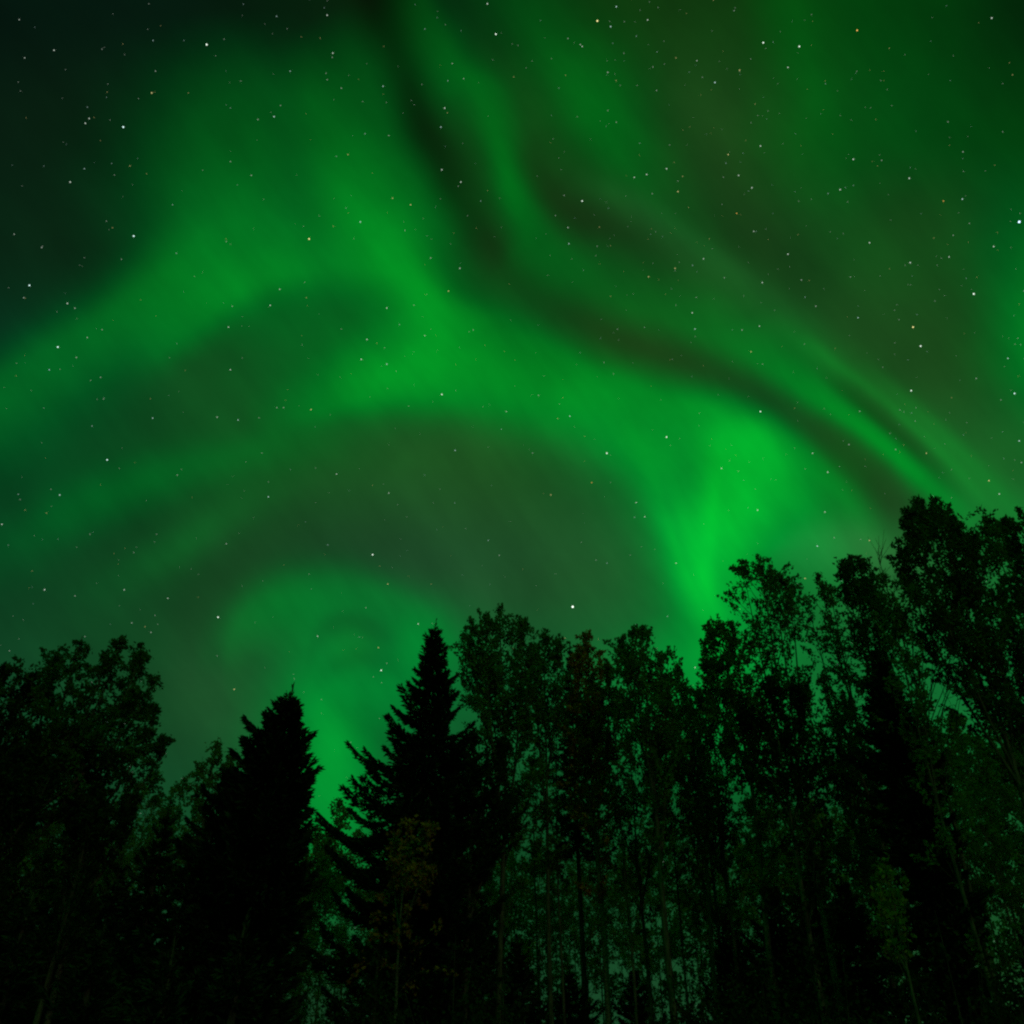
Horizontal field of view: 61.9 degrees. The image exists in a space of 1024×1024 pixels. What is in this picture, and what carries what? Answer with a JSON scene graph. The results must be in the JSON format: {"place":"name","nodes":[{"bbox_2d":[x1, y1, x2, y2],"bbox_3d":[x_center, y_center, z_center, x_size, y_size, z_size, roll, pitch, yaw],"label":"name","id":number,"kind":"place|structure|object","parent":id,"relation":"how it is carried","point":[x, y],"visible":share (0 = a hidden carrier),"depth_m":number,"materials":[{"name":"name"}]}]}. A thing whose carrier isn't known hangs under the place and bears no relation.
{"place":"outdoors","nodes":[
{"label":"outdoors","id":0,"kind":"place"},
{"bbox_2d":[152,742,321,1023],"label":"spruce tree","id":1,"kind":"object","parent":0,"point":[213,822],"visible":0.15,"depth_m":17.54,"materials":[{"name":"green plant"}]},
{"bbox_2d":[299,948,432,1023],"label":"bush","id":2,"kind":"object","parent":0,"point":[372,1014],"visible":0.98,"depth_m":15.56,"materials":[{"name":"green plant"}]},
{"bbox_2d":[1,0,1021,951],"bbox_3d":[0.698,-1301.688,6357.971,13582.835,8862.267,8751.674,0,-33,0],"label":"sky","id":3,"kind":"structure","parent":0,"point":[583,270],"depth_m":8024.27,"materials":[{"name":"green"}]},
{"bbox_3d":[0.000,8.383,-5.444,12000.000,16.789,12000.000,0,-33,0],"label":"ground","id":4,"kind":"structure","parent":0,"visible":0},
{"bbox_2d":[0,661,64,845],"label":"leafy tree","id":5,"kind":"object","parent":4,"relation":"on","point":[25,687],"visible":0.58,"depth_m":21.91,"materials":[{"name":"green plant"}]},
{"bbox_2d":[0,723,68,944],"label":"leafy tree","id":6,"kind":"object","parent":4,"relation":"on","point":[17,777],"visible":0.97,"depth_m":19.26,"materials":[{"name":"green plant"}]},
{"bbox_2d":[10,818,76,927],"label":"birch","id":7,"kind":"object","parent":4,"relation":"on","point":[56,826],"visible":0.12,"depth_m":33.77,"materials":[{"name":"green plant"}]},
{"bbox_2d":[18,777,115,957],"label":"birch","id":8,"kind":"object","parent":4,"relation":"on","point":[58,850],"visible":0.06,"depth_m":34.79,"materials":[{"name":"green plant"}]},
{"bbox_2d":[16,779,137,1023],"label":"leafy tree","id":9,"kind":"object","parent":4,"relation":"on","point":[95,805],"visible":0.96,"depth_m":19.76,"materials":[{"name":"green plant"}]},
{"bbox_2d":[0,634,163,943],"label":"birch tree","id":10,"kind":"object","parent":4,"relation":"on","point":[74,734],"visible":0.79,"depth_m":21.97,"materials":[{"name":"green plant"}]},
{"bbox_2d":[55,838,137,933],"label":"birch","id":11,"kind":"object","parent":4,"relation":"on","point":[127,858],"visible":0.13,"depth_m":31.75,"materials":[{"name":"green plant"}]},
{"bbox_2d":[33,649,175,1023],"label":"birch tree","id":12,"kind":"object","parent":4,"relation":"on","point":[157,748],"visible":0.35,"depth_m":22.71,"materials":[{"name":"green plant"}]},
{"bbox_2d":[94,781,158,950],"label":"birch","id":13,"kind":"object","parent":4,"relation":"on","point":[134,837],"visible":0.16,"depth_m":42.00,"materials":[{"name":"green plant"}]},
{"bbox_2d":[81,799,181,1023],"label":"spruce tree","id":14,"kind":"object","parent":4,"relation":"on","point":[145,883],"visible":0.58,"depth_m":19.07,"materials":[{"name":"green plant"}]},
{"bbox_2d":[100,771,185,955],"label":"birch","id":15,"kind":"object","parent":4,"relation":"on","point":[152,780],"visible":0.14,"depth_m":45.94,"materials":[{"name":"green plant"}]},
{"bbox_2d":[118,795,190,911],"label":"birch","id":16,"kind":"object","parent":4,"relation":"on","point":[177,823],"visible":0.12,"depth_m":46.23,"materials":[{"name":"green plant"}]},
{"bbox_2d":[128,775,192,913],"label":"birch tree","id":17,"kind":"object","parent":4,"relation":"on","point":[179,789],"visible":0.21,"depth_m":32.18,"materials":[{"name":"green plant"}]},
{"bbox_2d":[106,832,249,1023],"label":"spruce tree","id":18,"kind":"object","parent":4,"relation":"on","point":[198,867],"visible":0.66,"depth_m":16.29,"materials":[{"name":"green plant"}]},
{"bbox_2d":[133,738,241,948],"bbox_3d":[-10.538,12.994,27.616,3.415,11.496,2.735,0,-33,0],"label":"birch tree","id":19,"kind":"object","parent":4,"relation":"on","point":[200,772],"visible":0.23,"depth_m":29.50,"materials":[{"name":"green plant"}]},
{"bbox_2d":[141,682,325,1023],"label":"spruce tree","id":20,"kind":"object","parent":4,"relation":"on","point":[278,755],"visible":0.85,"depth_m":17.30,"materials":[{"name":"green plant"}]},
{"bbox_2d":[282,856,352,1023],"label":"birch","id":21,"kind":"object","parent":4,"relation":"on","point":[324,861],"visible":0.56,"depth_m":32.10,"materials":[{"name":"green plant"}]},
{"bbox_2d":[284,826,350,1017],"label":"birch tree","id":22,"kind":"object","parent":4,"relation":"on","point":[314,850],"visible":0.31,"depth_m":35.39,"materials":[{"name":"green plant"}]},
{"bbox_2d":[288,831,346,1018],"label":"birch","id":23,"kind":"object","parent":4,"relation":"on","point":[322,901],"visible":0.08,"depth_m":37.74,"materials":[{"name":"green plant"}]},
{"bbox_2d":[310,878,355,1023],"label":"birch","id":24,"kind":"object","parent":4,"relation":"on","point":[349,949],"visible":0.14,"depth_m":43.62,"materials":[{"name":"green plant"}]},
{"bbox_2d":[305,797,363,1021],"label":"birch","id":25,"kind":"object","parent":4,"relation":"on","point":[340,818],"visible":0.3,"depth_m":38.42,"materials":[{"name":"green plant"}]},
{"bbox_2d":[311,827,379,1021],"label":"birch","id":26,"kind":"object","parent":4,"relation":"on","point":[359,834],"visible":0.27,"depth_m":34.85,"materials":[{"name":"green plant"}]},
{"bbox_2d":[325,931,401,1023],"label":"young spruce","id":27,"kind":"object","parent":4,"relation":"on","point":[350,1002],"visible":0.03,"depth_m":22.99,"materials":[{"name":"green plant"}]},
{"bbox_2d":[287,618,510,1023],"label":"spruce tree","id":28,"kind":"object","parent":4,"relation":"on","point":[415,776],"visible":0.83,"depth_m":21.73,"materials":[{"name":"green plant"}]},
{"bbox_2d":[346,814,458,1021],"bbox_3d":[-2.220,10.019,18.610,2.113,6.674,1.887,-22,-39,30],"label":"autumn birch","id":29,"kind":"object","parent":4,"relation":"on","point":[393,862],"visible":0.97,"depth_m":19.38,"materials":[{"name":"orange plant"}]},
{"bbox_2d":[415,727,534,1021],"bbox_3d":[-1.116,10.325,21.957,3.422,9.806,2.379,3,-33,-5],"label":"leafy tree","id":30,"kind":"object","parent":4,"relation":"on","point":[491,836],"visible":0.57,"depth_m":22.85,"materials":[{"name":"green plant"}]},
{"bbox_2d":[440,892,535,1023],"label":"young spruce","id":31,"kind":"object","parent":4,"relation":"on","point":[524,999],"visible":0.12,"depth_m":23.65,"materials":[{"name":"green plant"}]},
{"bbox_2d":[460,847,517,1002],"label":"birch","id":32,"kind":"object","parent":4,"relation":"on","point":[490,889],"visible":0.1,"depth_m":31.27,"materials":[{"name":"green plant"}]},
{"bbox_2d":[447,603,558,1023],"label":"aspen tree","id":33,"kind":"object","parent":4,"relation":"on","point":[485,670],"visible":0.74,"depth_m":26.80,"materials":[{"name":"green plant"}]},
{"bbox_2d":[477,842,545,1007],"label":"birch","id":34,"kind":"object","parent":4,"relation":"on","point":[513,864],"visible":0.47,"depth_m":31.73,"materials":[{"name":"green plant"}]},
{"bbox_2d":[473,933,559,1023],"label":"young spruce","id":35,"kind":"object","parent":4,"relation":"on","point":[531,1014],"visible":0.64,"depth_m":25.31,"materials":[{"name":"green plant"}]},
{"bbox_2d":[484,817,555,1004],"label":"birch","id":36,"kind":"object","parent":4,"relation":"on","point":[529,957],"visible":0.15,"depth_m":37.13,"materials":[{"name":"green plant"}]},
{"bbox_2d":[520,754,551,1008],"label":"slender tree","id":37,"kind":"object","parent":4,"relation":"on","point":[533,872],"visible":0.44,"depth_m":28.06,"materials":[{"name":"green plant"}]},
{"bbox_2d":[513,861,570,1023],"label":"birch","id":38,"kind":"object","parent":4,"relation":"on","point":[544,980],"visible":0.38,"depth_m":36.97,"materials":[{"name":"green plant"}]},
{"bbox_2d":[508,837,576,1021],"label":"birch","id":39,"kind":"object","parent":4,"relation":"on","point":[570,940],"visible":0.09,"depth_m":38.76,"materials":[{"name":"green plant"}]},
{"bbox_2d":[517,628,575,1023],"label":"aspen tree","id":40,"kind":"object","parent":4,"relation":"on","point":[546,717],"visible":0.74,"depth_m":27.30,"materials":[{"name":"green plant"}]},
{"bbox_2d":[529,704,577,1023],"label":"slender tree","id":41,"kind":"object","parent":4,"relation":"on","point":[564,829],"visible":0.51,"depth_m":26.55,"materials":[{"name":"green plant"}]},
{"bbox_2d":[522,866,586,1018],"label":"birch","id":42,"kind":"object","parent":4,"relation":"on","point":[562,915],"visible":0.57,"depth_m":29.99,"materials":[{"name":"green plant"}]},
{"bbox_2d":[532,849,599,1016],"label":"birch","id":43,"kind":"object","parent":4,"relation":"on","point":[574,954],"visible":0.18,"depth_m":44.77,"materials":[{"name":"green plant"}]},
{"bbox_2d":[543,966,613,1023],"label":"young spruce","id":44,"kind":"object","parent":4,"relation":"on","point":[569,1006],"visible":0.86,"depth_m":26.73,"materials":[{"name":"green plant"}]},
{"bbox_2d":[544,868,614,1017],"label":"birch","id":45,"kind":"object","parent":4,"relation":"on","point":[574,933],"visible":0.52,"depth_m":36.07,"materials":[{"name":"green plant"}]},
{"bbox_2d":[544,641,616,1023],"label":"spruce tree","id":46,"kind":"object","parent":4,"relation":"on","point":[578,839],"visible":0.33,"depth_m":29.30,"materials":[{"name":"green plant"}]},
{"bbox_2d":[560,864,619,1023],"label":"birch","id":47,"kind":"object","parent":4,"relation":"on","point":[598,951],"visible":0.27,"depth_m":37.53,"materials":[{"name":"green plant"}]},
{"bbox_2d":[556,629,630,1023],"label":"autumn birch","id":48,"kind":"object","parent":4,"relation":"on","point":[596,742],"visible":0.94,"depth_m":26.95,"materials":[{"name":"green plant"}]},
{"bbox_2d":[567,816,626,1023],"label":"birch","id":49,"kind":"object","parent":4,"relation":"on","point":[588,940],"visible":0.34,"depth_m":37.90,"materials":[{"name":"green plant"}]},
{"bbox_2d":[574,726,623,1017],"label":"slender tree","id":50,"kind":"object","parent":4,"relation":"on","point":[592,879],"visible":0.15,"depth_m":27.69,"materials":[{"name":"green plant"}]},
{"bbox_2d":[577,862,627,1021],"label":"birch","id":51,"kind":"object","parent":4,"relation":"on","point":[609,956],"visible":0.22,"depth_m":43.67,"materials":[{"name":"green plant"}]},
{"bbox_2d":[592,702,652,1023],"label":"slender tree","id":52,"kind":"object","parent":4,"relation":"on","point":[627,813],"visible":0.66,"depth_m":25.83,"materials":[{"name":"green plant"}]},
{"bbox_2d":[594,854,660,1023],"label":"birch","id":53,"kind":"object","parent":4,"relation":"on","point":[623,955],"visible":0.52,"depth_m":33.93,"materials":[{"name":"green plant"}]},
{"bbox_2d":[605,840,663,1013],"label":"birch","id":54,"kind":"object","parent":4,"relation":"on","point":[611,898],"visible":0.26,"depth_m":38.17,"materials":[{"name":"green plant"}]},
{"bbox_2d":[600,738,676,1023],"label":"leafy tree","id":55,"kind":"object","parent":4,"relation":"on","point":[648,870],"visible":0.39,"depth_m":27.50,"materials":[{"name":"green plant"}]},
{"bbox_2d":[611,969,670,1023],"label":"young spruce","id":56,"kind":"object","parent":4,"relation":"on","point":[628,1007],"visible":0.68,"depth_m":26.73,"materials":[{"name":"green plant"}]},
{"bbox_2d":[599,856,684,1023],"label":"birch","id":57,"kind":"object","parent":4,"relation":"on","point":[671,934],"visible":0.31,"depth_m":34.80,"materials":[{"name":"green plant"}]},
{"bbox_2d":[603,624,694,1023],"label":"aspen tree","id":58,"kind":"object","parent":4,"relation":"on","point":[658,746],"visible":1,"depth_m":25.07,"materials":[{"name":"green plant"}]},
{"bbox_2d":[618,827,697,1022],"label":"birch","id":59,"kind":"object","parent":4,"relation":"on","point":[664,992],"visible":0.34,"depth_m":35.85,"materials":[{"name":"green plant"}]},
{"bbox_2d":[630,827,693,1006],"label":"birch","id":60,"kind":"object","parent":4,"relation":"on","point":[685,945],"visible":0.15,"depth_m":45.02,"materials":[{"name":"green plant"}]},
{"bbox_2d":[622,982,706,1023],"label":"bush","id":61,"kind":"object","parent":4,"relation":"on","point":[686,1020],"visible":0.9,"depth_m":14.60,"materials":[{"name":"green plant"}]},
{"bbox_2d":[649,734,692,1011],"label":"slender tree","id":62,"kind":"object","parent":4,"relation":"on","point":[678,874],"visible":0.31,"depth_m":27.21,"materials":[{"name":"green plant"}]},
{"bbox_2d":[639,830,717,1023],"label":"birch","id":63,"kind":"object","parent":4,"relation":"on","point":[678,926],"visible":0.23,"depth_m":39.79,"materials":[{"name":"green plant"}]},
{"bbox_2d":[651,665,723,1023],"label":"aspen tree","id":64,"kind":"object","parent":4,"relation":"on","point":[692,734],"visible":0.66,"depth_m":26.41,"materials":[{"name":"green plant"}]},
{"bbox_2d":[661,829,722,1014],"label":"birch","id":65,"kind":"object","parent":4,"relation":"on","point":[674,900],"visible":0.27,"depth_m":37.12,"materials":[{"name":"green plant"}]},
{"bbox_2d":[649,959,758,1023],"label":"bush","id":66,"kind":"object","parent":4,"relation":"on","point":[700,1011],"visible":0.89,"depth_m":14.53,"materials":[{"name":"green plant"}]},
{"bbox_2d":[667,744,748,1017],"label":"leafy tree","id":67,"kind":"object","parent":4,"relation":"on","point":[716,911],"visible":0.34,"depth_m":27.02,"materials":[{"name":"green plant"}]},
{"bbox_2d":[675,864,746,1015],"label":"birch","id":68,"kind":"object","parent":4,"relation":"on","point":[704,924],"visible":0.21,"depth_m":32.43,"materials":[{"name":"green plant"}]},
{"bbox_2d":[666,797,755,1000],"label":"birch","id":69,"kind":"object","parent":4,"relation":"on","point":[699,956],"visible":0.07,"depth_m":44.08,"materials":[{"name":"green plant"}]},
{"bbox_2d":[681,681,758,991],"bbox_3d":[6.528,11.265,26.234,2.495,12.888,2.257,0,-33,0],"label":"aspen tree","id":70,"kind":"object","parent":4,"relation":"on","point":[721,827],"visible":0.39,"depth_m":27.13,"materials":[{"name":"green plant"}]},
{"bbox_2d":[688,814,759,1020],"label":"birch","id":71,"kind":"object","parent":4,"relation":"on","point":[721,885],"visible":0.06,"depth_m":40.61,"materials":[{"name":"green plant"}]},
{"bbox_2d":[695,613,783,1023],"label":"aspen tree","id":72,"kind":"object","parent":4,"relation":"on","point":[714,667],"visible":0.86,"depth_m":24.54,"materials":[{"name":"green plant"}]},
{"bbox_2d":[706,841,792,980],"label":"birch","id":73,"kind":"object","parent":4,"relation":"on","point":[747,916],"visible":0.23,"depth_m":31.23,"materials":[{"name":"green plant"}]},
{"bbox_2d":[719,843,787,956],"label":"birch","id":74,"kind":"object","parent":4,"relation":"on","point":[736,915],"visible":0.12,"depth_m":32.77,"materials":[{"name":"green plant"}]},
{"bbox_2d":[735,822,793,991],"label":"birch","id":75,"kind":"object","parent":4,"relation":"on","point":[788,866],"visible":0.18,"depth_m":33.43,"materials":[{"name":"green plant"}]},
{"bbox_2d":[721,789,817,989],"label":"birch","id":76,"kind":"object","parent":4,"relation":"on","point":[781,833],"visible":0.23,"depth_m":32.31,"materials":[{"name":"green plant"}]},
{"bbox_2d":[716,553,846,1022],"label":"birch tree","id":77,"kind":"object","parent":4,"relation":"on","point":[772,577],"visible":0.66,"depth_m":25.97,"materials":[{"name":"green plant"}]},
{"bbox_2d":[733,674,855,1023],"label":"leafy tree","id":78,"kind":"object","parent":4,"relation":"on","point":[778,750],"visible":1,"depth_m":21.33,"materials":[{"name":"green plant"}]},
{"bbox_2d":[768,794,873,952],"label":"birch","id":79,"kind":"object","parent":4,"relation":"on","point":[782,876],"visible":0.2,"depth_m":33.50,"materials":[{"name":"green plant"}]},
{"bbox_2d":[795,806,866,988],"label":"birch","id":80,"kind":"object","parent":4,"relation":"on","point":[837,869],"visible":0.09,"depth_m":35.29,"materials":[{"name":"green plant"}]},
{"bbox_2d":[788,672,912,1015],"bbox_3d":[10.427,10.562,25.008,2.747,12.738,3.014,17,-37,-24],"label":"leafy tree","id":81,"kind":"object","parent":4,"relation":"on","point":[847,780],"visible":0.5,"depth_m":26.09,"materials":[{"name":"green plant"}]},
{"bbox_2d":[790,572,917,1023],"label":"birch tree","id":82,"kind":"object","parent":4,"relation":"on","point":[838,651],"visible":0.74,"depth_m":26.10,"materials":[{"name":"green plant"}]},
{"bbox_2d":[815,763,904,980],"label":"birch","id":83,"kind":"object","parent":4,"relation":"on","point":[835,810],"visible":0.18,"depth_m":33.97,"materials":[{"name":"green plant"}]},
{"bbox_2d":[821,795,908,998],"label":"birch","id":84,"kind":"object","parent":4,"relation":"on","point":[857,887],"visible":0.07,"depth_m":37.40,"materials":[{"name":"green plant"}]},
{"bbox_2d":[820,554,942,889],"bbox_3d":[10.578,7.501,22.320,2.706,14.941,2.540,6,-33,-9],"label":"aspen tree","id":85,"kind":"object","parent":4,"relation":"on","point":[847,569],"visible":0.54,"depth_m":24.82,"materials":[{"name":"green plant"}]},
{"bbox_2d":[866,852,920,1023],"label":"leafy tree","id":86,"kind":"object","parent":4,"relation":"on","point":[883,872],"visible":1,"depth_m":14.26,"materials":[{"name":"green plant"}]},
{"bbox_2d":[836,773,958,1022],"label":"birch","id":87,"kind":"object","parent":4,"relation":"on","point":[861,890],"visible":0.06,"depth_m":32.46,"materials":[{"name":"green plant"}]},
{"bbox_2d":[853,534,998,1002],"bbox_3d":[10.418,6.701,20.558,2.294,14.356,2.247,0,-33,0],"label":"bare tree","id":88,"kind":"object","parent":4,"relation":"on","point":[968,884],"visible":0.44,"depth_m":21.51,"materials":[{"name":"green plant"}]},
{"bbox_2d":[831,651,1022,1023],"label":"spruce tree","id":89,"kind":"object","parent":4,"relation":"on","point":[892,766],"visible":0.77,"depth_m":19.48,"materials":[{"name":"green plant"}]},
{"bbox_2d":[870,570,1007,1023],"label":"birch tree","id":90,"kind":"object","parent":4,"relation":"on","point":[898,621],"visible":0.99,"depth_m":19.97,"materials":[{"name":"green plant"}]},
{"bbox_2d":[883,493,1023,808],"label":"aspen tree","id":91,"kind":"object","parent":4,"relation":"on","point":[922,525],"visible":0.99,"depth_m":21.81,"materials":[{"name":"green plant"}]},
{"bbox_2d":[928,720,1021,1004],"bbox_3d":[21.363,17.497,39.138,6.267,16.490,4.177,27,-41,-35],"label":"birch","id":92,"kind":"object","parent":4,"relation":"on","point":[967,860],"visible":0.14,"depth_m":39.50,"materials":[{"name":"green plant"}]},
{"bbox_2d":[931,710,1023,980],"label":"birch","id":93,"kind":"object","parent":4,"relation":"on","point":[967,742],"visible":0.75,"depth_m":33.12,"materials":[{"name":"green plant"}]},
{"bbox_2d":[940,732,1023,957],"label":"birch","id":94,"kind":"object","parent":4,"relation":"on","point":[1000,795],"visible":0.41,"depth_m":37.03,"materials":[{"name":"green plant"}]},
{"bbox_2d":[940,705,1023,965],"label":"birch","id":95,"kind":"object","parent":4,"relation":"on","point":[1019,934],"visible":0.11,"depth_m":43.21,"materials":[{"name":"green plant"}]},
{"bbox_2d":[940,747,1023,1009],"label":"birch","id":96,"kind":"object","parent":4,"relation":"on","point":[1007,932],"visible":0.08,"depth_m":41.42,"materials":[{"name":"green plant"}]},
{"bbox_2d":[955,740,1023,972],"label":"birch","id":97,"kind":"object","parent":4,"relation":"on","point":[982,762],"visible":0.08,"depth_m":49.52,"materials":[{"name":"green plant"}]},
{"bbox_2d":[964,935,1023,1023],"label":"bush","id":98,"kind":"object","parent":4,"relation":"on","point":[1013,987],"visible":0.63,"depth_m":14.06,"materials":[{"name":"green plant"}]},
{"bbox_2d":[971,616,1023,788],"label":"leafy tree","id":99,"kind":"object","parent":4,"relation":"on","point":[1017,656],"visible":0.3,"depth_m":24.23,"materials":[{"name":"green plant"}]},
{"bbox_2d":[972,729,1023,862],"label":"birch","id":100,"kind":"object","parent":4,"relation":"on","point":[1010,828],"visible":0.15,"depth_m":38.87,"materials":[{"name":"green plant"}]},
{"bbox_2d":[978,515,1023,675],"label":"aspen tree","id":101,"kind":"object","parent":4,"relation":"on","point":[1003,551],"visible":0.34,"depth_m":27.88,"materials":[{"name":"green plant"}]},
{"bbox_2d":[994,506,1023,658],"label":"aspen tree","id":102,"kind":"object","parent":4,"relation":"on","point":[1013,544],"visible":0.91,"depth_m":23.48,"materials":[{"name":"green plant"}]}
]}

